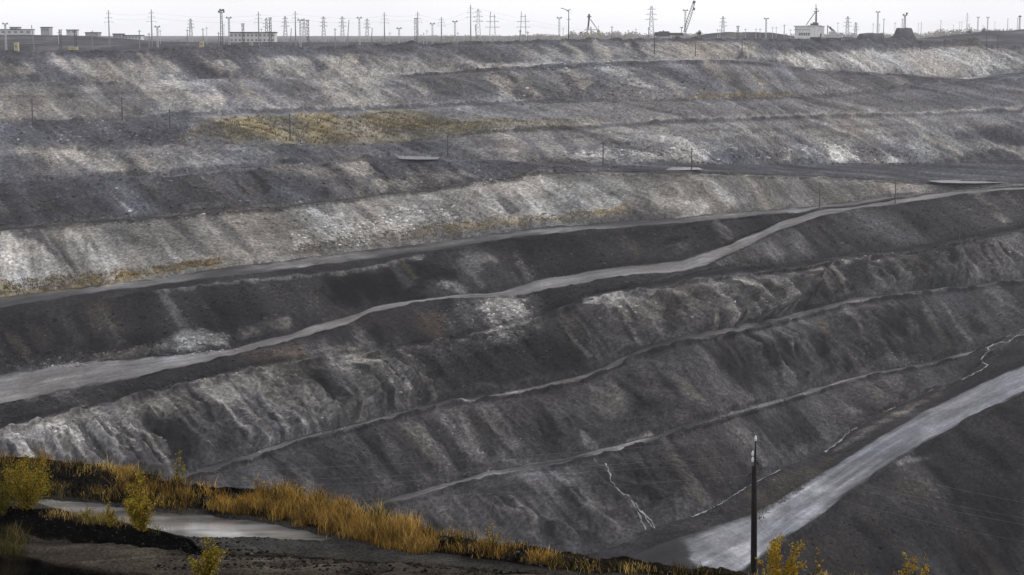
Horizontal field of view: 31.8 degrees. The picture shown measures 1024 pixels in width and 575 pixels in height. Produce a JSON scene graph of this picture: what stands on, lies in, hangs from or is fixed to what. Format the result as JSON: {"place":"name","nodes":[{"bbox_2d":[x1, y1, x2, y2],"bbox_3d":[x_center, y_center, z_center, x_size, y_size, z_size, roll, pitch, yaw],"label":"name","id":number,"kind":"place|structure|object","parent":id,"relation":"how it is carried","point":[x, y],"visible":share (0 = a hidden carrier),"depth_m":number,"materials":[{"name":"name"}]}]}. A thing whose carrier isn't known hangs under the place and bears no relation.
{"place":"outdoors","nodes":[
{"label":"outdoors","id":0,"kind":"place"},
{"bbox_2d":[0,457,823,574],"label":"ground","id":1,"kind":"structure","parent":0,"point":[46,554],"depth_m":62.53,"materials":[{"name":"soil"}]},
{"bbox_2d":[0,457,12,480],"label":"bush","id":2,"kind":"object","parent":1,"relation":"on","point":[5,470],"visible":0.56,"depth_m":71.78,"materials":[{"name":"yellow plant"}]},
{"bbox_2d":[0,481,15,516],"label":"shrub","id":3,"kind":"object","parent":1,"relation":"on","point":[6,501],"visible":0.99,"depth_m":65.34,"materials":[{"name":"green plant"}]},
{"bbox_2d":[0,442,53,510],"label":"shrub","id":4,"kind":"object","parent":1,"relation":"on","point":[28,501],"visible":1,"depth_m":65.10,"materials":[{"name":"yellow plant"}]},
{"bbox_2d":[79,506,96,520],"bbox_3d":[-15.181,8.085,64.372,0.596,0.783,0.500,0,8,0],"label":"bush","id":5,"kind":"object","parent":1,"relation":"on","point":[86,513],"visible":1,"depth_m":64.34,"materials":[{"name":"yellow plant"}]},
{"bbox_2d":[104,502,117,527],"bbox_3d":[-14.206,8.119,63.817,0.520,1.036,0.503,0,8,0],"label":"bush","id":6,"kind":"object","parent":1,"relation":"on","point":[110,521],"visible":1,"depth_m":63.80,"materials":[{"name":"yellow plant"}]},
{"bbox_2d":[123,470,162,531],"bbox_3d":[-13.131,7.594,63.212,1.294,2.281,1.391,-6,10,-35],"label":"shrub","id":7,"kind":"object","parent":1,"relation":"on","point":[137,508],"visible":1,"depth_m":63.10,"materials":[{"name":"yellow plant"}]},
{"bbox_2d":[173,450,186,487],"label":"sapling","id":8,"kind":"object","parent":1,"relation":"on","point":[177,472],"visible":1,"depth_m":69.22,"materials":[{"name":"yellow plant"}]},
{"bbox_2d":[38,499,332,540],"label":"puddle","id":9,"kind":"object","parent":1,"relation":"on","point":[192,525],"visible":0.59,"depth_m":66.59,"materials":[{"name":"liquid"}]},
{"bbox_2d":[186,536,229,574],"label":"shrub","id":10,"kind":"object","parent":1,"relation":"on","point":[212,559],"visible":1,"depth_m":59.29,"materials":[{"name":"yellow plant"}]},
{"bbox_2d":[250,472,266,498],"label":"bush","id":11,"kind":"object","parent":1,"relation":"on","point":[262,485],"visible":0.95,"depth_m":67.89,"materials":[{"name":"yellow plant"}]},
{"bbox_2d":[289,479,303,502],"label":"bush","id":12,"kind":"object","parent":1,"relation":"on","point":[298,494],"visible":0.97,"depth_m":67.15,"materials":[{"name":"yellow plant"}]},
{"bbox_2d":[0,464,707,574],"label":"clods","id":13,"kind":"object","parent":1,"relation":"on","point":[510,558],"visible":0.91,"depth_m":62.50,"materials":[{"name":"stone"}]},
{"bbox_2d":[448,521,465,541],"bbox_3d":[-1.926,8.589,62.955,0.499,0.865,0.631,7,11,41],"label":"bush","id":14,"kind":"object","parent":1,"relation":"on","point":[456,535],"visible":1,"depth_m":62.91,"materials":[{"name":"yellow plant"}]},
{"bbox_2d":[484,521,503,552],"bbox_3d":[-0.622,8.646,62.110,0.719,1.256,0.736,0,8,0],"label":"bush","id":15,"kind":"object","parent":1,"relation":"on","point":[492,541],"visible":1,"depth_m":62.10,"materials":[{"name":"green plant"}]},
{"bbox_2d":[552,552,564,568],"bbox_3d":[1.554,9.261,60.712,0.352,0.780,0.464,-7,11,-40],"label":"bush","id":16,"kind":"object","parent":1,"relation":"on","point":[558,562],"visible":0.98,"depth_m":60.74,"materials":[{"name":"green plant"}]},
{"bbox_2d":[749,436,757,574],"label":"power pole","id":17,"kind":"object","parent":1,"relation":"on","point":[753,570],"visible":1,"depth_m":86.29,"materials":[{"name":"brown wood"}]},
{"bbox_2d":[173,437,754,472],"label":"power line","id":18,"kind":"object","parent":17,"relation":"attached to","point":[467,459],"visible":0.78,"depth_m":88.70,"materials":[{"name":"metal"}]},
{"bbox_2d":[200,455,740,481],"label":"power line","id":19,"kind":"object","parent":17,"relation":"attached to","point":[470,472],"visible":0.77,"depth_m":88.80,"materials":[{"name":"metal"}]},
{"bbox_2d":[240,460,748,486],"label":"power line","id":20,"kind":"object","parent":17,"relation":"attached to","point":[506,476],"visible":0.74,"depth_m":88.40,"materials":[{"name":"metal"}]},
{"bbox_2d":[345,475,744,500],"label":"power line","id":21,"kind":"object","parent":17,"relation":"attached to","point":[554,489],"visible":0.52,"depth_m":88.10,"materials":[{"name":"metal"}]},
{"bbox_2d":[757,456,1019,517],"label":"power line","id":22,"kind":"object","parent":17,"relation":"attached to","point":[892,491],"visible":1,"depth_m":82.78,"materials":[{"name":"metal"}]},
{"bbox_2d":[756,476,1022,541],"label":"power line","id":23,"kind":"object","parent":17,"relation":"attached to","point":[892,513],"visible":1,"depth_m":83.10,"materials":[{"name":"metal"}]},
{"bbox_2d":[758,462,1022,524],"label":"power line","id":24,"kind":"object","parent":17,"relation":"attached to","point":[892,497],"visible":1,"depth_m":82.73,"materials":[{"name":"metal"}]},
{"bbox_2d":[762,439,1023,502],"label":"power line","id":25,"kind":"object","parent":17,"relation":"attached to","point":[888,473],"visible":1,"depth_m":82.87,"materials":[{"name":"metal"}]},
{"bbox_2d":[755,533,806,574],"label":"birch tree","id":26,"kind":"object","parent":1,"relation":"on","point":[790,567],"visible":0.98,"depth_m":74.27,"materials":[{"name":"yellow plant"}]},
{"bbox_2d":[815,547,823,573],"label":"birch tree","id":27,"kind":"object","parent":1,"relation":"on","point":[817,570],"visible":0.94,"depth_m":80.82,"materials":[{"name":"yellow plant"}]},
{"bbox_2d":[894,552,917,574],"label":"birch tree","id":28,"kind":"object","parent":1,"relation":"on","point":[907,570],"visible":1,"depth_m":76.67,"materials":[{"name":"yellow plant"}]},
{"bbox_2d":[917,554,929,574],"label":"birch tree","id":29,"kind":"object","parent":1,"relation":"on","point":[927,569],"visible":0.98,"depth_m":77.20,"materials":[{"name":"yellow plant"}]},
{"bbox_2d":[396,156,439,158],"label":"water","id":30,"kind":"structure","parent":0,"point":[412,157],"depth_m":871.09,"materials":[{"name":"grey liquid"}]},
{"bbox_2d":[0,448,866,574],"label":"grass","id":31,"kind":"structure","parent":0,"point":[351,519],"depth_m":65.31,"materials":[{"name":"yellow plant"}]},
{"bbox_2d":[0,34,1023,574],"bbox_3d":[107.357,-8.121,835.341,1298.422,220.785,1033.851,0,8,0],"label":"terrain","id":32,"kind":"structure","parent":0,"point":[956,106],"depth_m":770.72,"materials":[{"name":"soil"}]},
{"bbox_2d":[120,97,122,119],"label":"utility pole","id":33,"kind":"object","parent":32,"relation":"on","point":[121,98],"visible":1,"depth_m":878.44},
{"bbox_2d":[289,114,290,140],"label":"utility pole","id":34,"kind":"object","parent":32,"relation":"on","point":[289,129],"visible":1,"depth_m":856.78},
{"bbox_2d":[0,91,831,521],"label":"scrub","id":35,"kind":"object","parent":32,"relation":"on","point":[238,125],"visible":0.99,"depth_m":861.10,"materials":[{"name":"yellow plant"}]},
{"bbox_2d":[0,63,1023,574],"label":"rubble","id":36,"kind":"object","parent":32,"relation":"on","point":[232,337],"visible":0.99,"depth_m":710.73,"materials":[{"name":"stone"}]},
{"bbox_2d":[601,142,604,165],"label":"utility pole","id":37,"kind":"object","parent":32,"relation":"on","point":[603,143],"visible":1,"depth_m":875.20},
{"bbox_2d":[0,187,1023,402],"bbox_3d":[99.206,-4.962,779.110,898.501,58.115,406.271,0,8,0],"label":"road","id":38,"kind":"structure","parent":0,"point":[29,384],"depth_m":677.45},
{"bbox_2d":[0,185,1023,307],"bbox_3d":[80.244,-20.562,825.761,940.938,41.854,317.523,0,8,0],"label":"track","id":39,"kind":"structure","parent":0,"point":[229,271],"depth_m":771.11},
{"bbox_2d":[0,29,1023,52],"bbox_3d":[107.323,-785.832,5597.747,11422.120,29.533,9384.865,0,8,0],"label":"ground","id":40,"kind":"structure","parent":0,"point":[49,43],"depth_m":1392.03,"materials":[{"name":"soil"}]},
{"bbox_2d":[3,23,7,49],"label":"mast","id":41,"kind":"object","parent":40,"relation":"on","point":[6,37],"visible":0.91,"depth_m":1009.14,"materials":[{"name":"metal"}]},
{"bbox_2d":[13,42,18,50],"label":"cabin","id":42,"kind":"object","parent":40,"relation":"on","point":[16,46],"visible":0.7,"depth_m":980.70,"materials":[{"name":"yellow paint"}]},
{"bbox_2d":[0,29,34,34],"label":"warehouse","id":43,"kind":"structure","parent":40,"relation":"on","point":[19,31],"depth_m":1851.27,"materials":[{"name":"grey concrete"}]},
{"bbox_2d":[40,27,52,34],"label":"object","id":44,"kind":"structure","parent":40,"relation":"on","point":[46,31],"depth_m":1831.35,"materials":[{"name":"grey concrete"}]},
{"bbox_2d":[59,30,61,50],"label":"lattice mast","id":45,"kind":"object","parent":40,"relation":"on","point":[60,40],"visible":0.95,"depth_m":1006.62,"materials":[{"name":"metal"}]},
{"bbox_2d":[66,29,78,35],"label":"shed","id":46,"kind":"structure","parent":40,"relation":"on","point":[69,31],"depth_m":1829.20,"materials":[{"name":"grey concrete"}]},
{"bbox_2d":[68,47,77,51],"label":"cabin","id":47,"kind":"object","parent":40,"relation":"on","point":[72,48],"visible":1,"depth_m":970.72,"materials":[{"name":"yellow paint"}]},
{"bbox_2d":[74,30,76,46],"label":"lattice mast","id":48,"kind":"object","parent":40,"relation":"on","point":[75,38],"visible":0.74,"depth_m":993.60,"materials":[{"name":"metal"}]},
{"bbox_2d":[85,32,101,36],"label":"shed","id":49,"kind":"structure","parent":40,"relation":"on","point":[94,34],"depth_m":1827.26,"materials":[{"name":"grey concrete"}]},
{"bbox_2d":[105,10,111,46],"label":"power pole","id":50,"kind":"object","parent":40,"relation":"on","point":[108,17],"visible":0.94,"depth_m":1028.67,"materials":[{"name":"grey concrete"}]},
{"bbox_2d":[112,33,124,37],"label":"office building","id":51,"kind":"structure","parent":40,"relation":"on","point":[117,35],"depth_m":1583.53,"materials":[{"name":"grey concrete"}]},
{"bbox_2d":[123,35,144,39],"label":"storeyed building","id":52,"kind":"structure","parent":40,"relation":"on","point":[133,37],"depth_m":1589.59,"materials":[{"name":"grey concrete"}]},
{"bbox_2d":[149,9,153,46],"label":"power pole","id":53,"kind":"object","parent":40,"relation":"on","point":[151,12],"visible":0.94,"depth_m":1014.09,"materials":[{"name":"grey concrete"}]},
{"bbox_2d":[155,26,159,47],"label":"mast","id":54,"kind":"object","parent":40,"relation":"on","point":[157,38],"visible":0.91,"depth_m":1008.30,"materials":[{"name":"metal"}]},
{"bbox_2d":[187,19,194,41],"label":"lattice pylon","id":55,"kind":"object","parent":40,"relation":"on","point":[191,27],"visible":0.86,"depth_m":1845.18,"materials":[{"name":"metal"}]},
{"bbox_2d":[218,9,224,46],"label":"floodlight mast","id":56,"kind":"object","parent":40,"relation":"on","point":[221,26],"visible":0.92,"depth_m":979.87,"materials":[{"name":"metal"}]},
{"bbox_2d":[226,17,230,44],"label":"mast","id":57,"kind":"object","parent":40,"relation":"on","point":[228,30],"visible":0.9,"depth_m":998.89,"materials":[{"name":"metal"}]},
{"bbox_2d":[242,24,244,46],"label":"lattice mast","id":58,"kind":"object","parent":40,"relation":"on","point":[242,37],"visible":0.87,"depth_m":990.17,"materials":[{"name":"metal"}]},
{"bbox_2d":[230,32,277,41],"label":"factory building","id":59,"kind":"structure","parent":40,"relation":"on","point":[247,36],"depth_m":1473.81,"materials":[{"name":"grey concrete"}]},
{"bbox_2d":[254,12,262,44],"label":"power pole","id":60,"kind":"object","parent":40,"relation":"on","point":[258,18],"visible":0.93,"depth_m":1028.36,"materials":[{"name":"grey concrete"}]},
{"bbox_2d":[263,18,268,31],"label":"lattice pylon","id":61,"kind":"object","parent":40,"relation":"on","point":[266,22],"visible":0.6,"depth_m":1862.38,"materials":[{"name":"metal"}]},
{"bbox_2d":[269,18,271,46],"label":"lattice mast","id":62,"kind":"object","parent":40,"relation":"on","point":[270,34],"visible":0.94,"depth_m":996.00,"materials":[{"name":"metal"}]},
{"bbox_2d":[281,16,288,41],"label":"lattice pylon","id":63,"kind":"object","parent":40,"relation":"on","point":[285,22],"visible":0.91,"depth_m":1871.60,"materials":[{"name":"metal"}]},
{"bbox_2d":[295,11,298,45],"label":"power pole","id":64,"kind":"object","parent":40,"relation":"on","point":[295,28],"visible":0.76,"depth_m":1050.85,"materials":[{"name":"grey concrete"}]},
{"bbox_2d":[297,19,302,46],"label":"mast","id":65,"kind":"object","parent":40,"relation":"on","point":[300,30],"visible":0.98,"depth_m":1033.13,"materials":[{"name":"metal"}]},
{"bbox_2d":[300,18,306,41],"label":"lattice pylon","id":66,"kind":"object","parent":40,"relation":"on","point":[304,27],"visible":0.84,"depth_m":1882.93,"materials":[{"name":"metal"}]},
{"bbox_2d":[320,17,326,41],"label":"lattice pylon","id":67,"kind":"object","parent":40,"relation":"on","point":[322,22],"visible":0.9,"depth_m":1887.76,"materials":[{"name":"metal"}]},
{"bbox_2d":[338,16,345,41],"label":"lattice pylon","id":68,"kind":"object","parent":40,"relation":"on","point":[342,21],"visible":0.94,"depth_m":1898.66,"materials":[{"name":"metal"}]},
{"bbox_2d":[363,18,370,41],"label":"lattice pylon","id":69,"kind":"object","parent":40,"relation":"on","point":[367,27],"visible":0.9,"depth_m":1922.51,"materials":[{"name":"metal"}]},
{"bbox_2d":[384,12,387,44],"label":"power pole","id":70,"kind":"object","parent":40,"relation":"on","point":[384,28],"visible":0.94,"depth_m":1091.38,"materials":[{"name":"grey concrete"}]},
{"bbox_2d":[396,27,401,42],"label":"mast","id":71,"kind":"object","parent":40,"relation":"on","point":[398,33],"visible":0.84,"depth_m":1070.86,"materials":[{"name":"metal"}]},
{"bbox_2d":[414,18,416,41],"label":"lattice mast","id":72,"kind":"object","parent":40,"relation":"on","point":[415,29],"visible":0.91,"depth_m":1052.40,"materials":[{"name":"metal"}]},
{"bbox_2d":[413,12,418,42],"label":"power pole","id":73,"kind":"object","parent":40,"relation":"on","point":[417,28],"visible":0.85,"depth_m":1090.67,"materials":[{"name":"grey concrete"}]},
{"bbox_2d":[438,17,444,42],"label":"power pole","id":74,"kind":"object","parent":40,"relation":"on","point":[441,22],"visible":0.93,"depth_m":1081.98,"materials":[{"name":"grey concrete"}]},
{"bbox_2d":[452,20,457,41],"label":"mast","id":75,"kind":"object","parent":40,"relation":"on","point":[455,30],"visible":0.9,"depth_m":1053.72,"materials":[{"name":"metal"}]},
{"bbox_2d":[467,5,473,40],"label":"power pole","id":76,"kind":"object","parent":40,"relation":"on","point":[470,12],"visible":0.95,"depth_m":1071.49,"materials":[{"name":"grey concrete"}]},
{"bbox_2d":[473,9,483,40],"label":"lattice pylon","id":77,"kind":"object","parent":40,"relation":"on","point":[478,23],"visible":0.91,"depth_m":1912.82,"materials":[{"name":"metal"}]},
{"bbox_2d":[486,12,498,40],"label":"twin leg pylon","id":78,"kind":"object","parent":40,"relation":"on","point":[490,16],"visible":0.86,"depth_m":1424.76,"materials":[{"name":"metal"}]},
{"bbox_2d":[517,12,529,40],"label":"twin leg pylon","id":79,"kind":"object","parent":40,"relation":"on","point":[521,16],"visible":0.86,"depth_m":1430.55,"materials":[{"name":"metal"}]},
{"bbox_2d":[561,8,570,38],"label":"lamp mast","id":80,"kind":"object","parent":40,"relation":"on","point":[568,19],"visible":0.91,"depth_m":1063.19,"materials":[{"name":"metal"}]},
{"bbox_2d":[150,28,1020,41],"bbox_3d":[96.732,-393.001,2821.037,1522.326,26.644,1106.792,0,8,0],"label":"woods","id":81,"kind":"object","parent":40,"relation":"on","point":[572,35],"visible":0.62,"depth_m":2659.10,"materials":[{"name":"grey plant"}]},
{"bbox_2d":[584,14,599,38],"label":"drilling rig","id":82,"kind":"object","parent":40,"relation":"on","point":[590,29],"visible":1,"depth_m":1030.58,"materials":[{"name":"metal"}]},
{"bbox_2d":[645,6,657,37],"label":"lattice pylon","id":83,"kind":"object","parent":40,"relation":"on","point":[650,14],"visible":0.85,"depth_m":1930.34,"materials":[{"name":"metal"}]},
{"bbox_2d":[655,0,695,38],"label":"crane","id":84,"kind":"object","parent":40,"relation":"on","point":[663,34],"visible":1,"depth_m":1050.09,"materials":[{"name":"metal"}]},
{"bbox_2d":[683,9,687,37],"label":"mast","id":85,"kind":"object","parent":40,"relation":"on","point":[685,23],"visible":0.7,"depth_m":1099.49,"materials":[{"name":"metal"}]},
{"bbox_2d":[719,16,726,31],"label":"lattice pylon","id":86,"kind":"object","parent":40,"relation":"on","point":[722,22],"visible":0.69,"depth_m":1965.92,"materials":[{"name":"metal"}]},
{"bbox_2d":[764,18,768,38],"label":"mast","id":87,"kind":"object","parent":40,"relation":"on","point":[766,27],"visible":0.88,"depth_m":1168.08,"materials":[{"name":"metal"}]},
{"bbox_2d":[794,8,824,41],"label":"excavator","id":88,"kind":"object","parent":40,"relation":"on","point":[814,30],"visible":0.95,"depth_m":1187.69,"materials":[{"name":"white paint"}]},
{"bbox_2d":[825,25,842,40],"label":"loader","id":89,"kind":"object","parent":40,"relation":"on","point":[833,34],"visible":0.87,"depth_m":1224.26,"materials":[{"name":"metal"}]},
{"bbox_2d":[844,16,851,36],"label":"lattice pylon","id":90,"kind":"object","parent":40,"relation":"on","point":[846,22],"visible":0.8,"depth_m":2096.37,"materials":[{"name":"metal"}]},
{"bbox_2d":[853,22,857,37],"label":"lattice pylon","id":91,"kind":"object","parent":40,"relation":"on","point":[855,26],"visible":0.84,"depth_m":2109.39,"materials":[{"name":"metal"}]},
{"bbox_2d":[857,33,887,42],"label":"spoil heap","id":92,"kind":"object","parent":40,"relation":"on","point":[879,37],"visible":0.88,"depth_m":1227.17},
{"bbox_2d":[893,28,916,38],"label":"spoil heap","id":93,"kind":"object","parent":40,"relation":"on","point":[906,31],"visible":0.67,"depth_m":1263.23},
{"bbox_2d":[0,0,1023,35],"label":"sky","id":94,"kind":"structure","parent":0,"point":[83,15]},
{"bbox_2d":[163,279,1023,480],"bbox_3d":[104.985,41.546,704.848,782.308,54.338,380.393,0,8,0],"label":"track","id":95,"kind":"structure","parent":0,"point":[700,335],"depth_m":689.36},
{"bbox_2d":[605,463,654,529],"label":"stream","id":96,"kind":"structure","parent":0,"point":[643,513],"depth_m":605.59,"materials":[{"name":"liquid"}]},
{"bbox_2d":[666,167,700,169],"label":"water","id":97,"kind":"structure","parent":0,"point":[681,168],"depth_m":866.24,"materials":[{"name":"grey liquid"}]},
{"bbox_2d":[358,328,1023,510],"bbox_3d":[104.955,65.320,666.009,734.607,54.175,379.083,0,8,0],"label":"track","id":98,"kind":"structure","parent":0,"point":[406,496],"depth_m":641.56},
{"bbox_2d":[692,427,856,516],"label":"stream","id":99,"kind":"structure","parent":0,"point":[770,474],"depth_m":664.56,"materials":[{"name":"liquid"}]},
{"bbox_2d":[631,366,1023,570],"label":"haul road","id":100,"kind":"structure","parent":0,"point":[727,545],"depth_m":669.66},
{"bbox_2d":[883,334,1023,411],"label":"stream","id":101,"kind":"structure","parent":0,"point":[981,359],"depth_m":795.78,"materials":[{"name":"liquid"}]},
{"bbox_2d":[932,180,1005,182],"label":"water","id":102,"kind":"structure","parent":0,"point":[949,181],"depth_m":956.38,"materials":[{"name":"grey liquid"}]}
]}

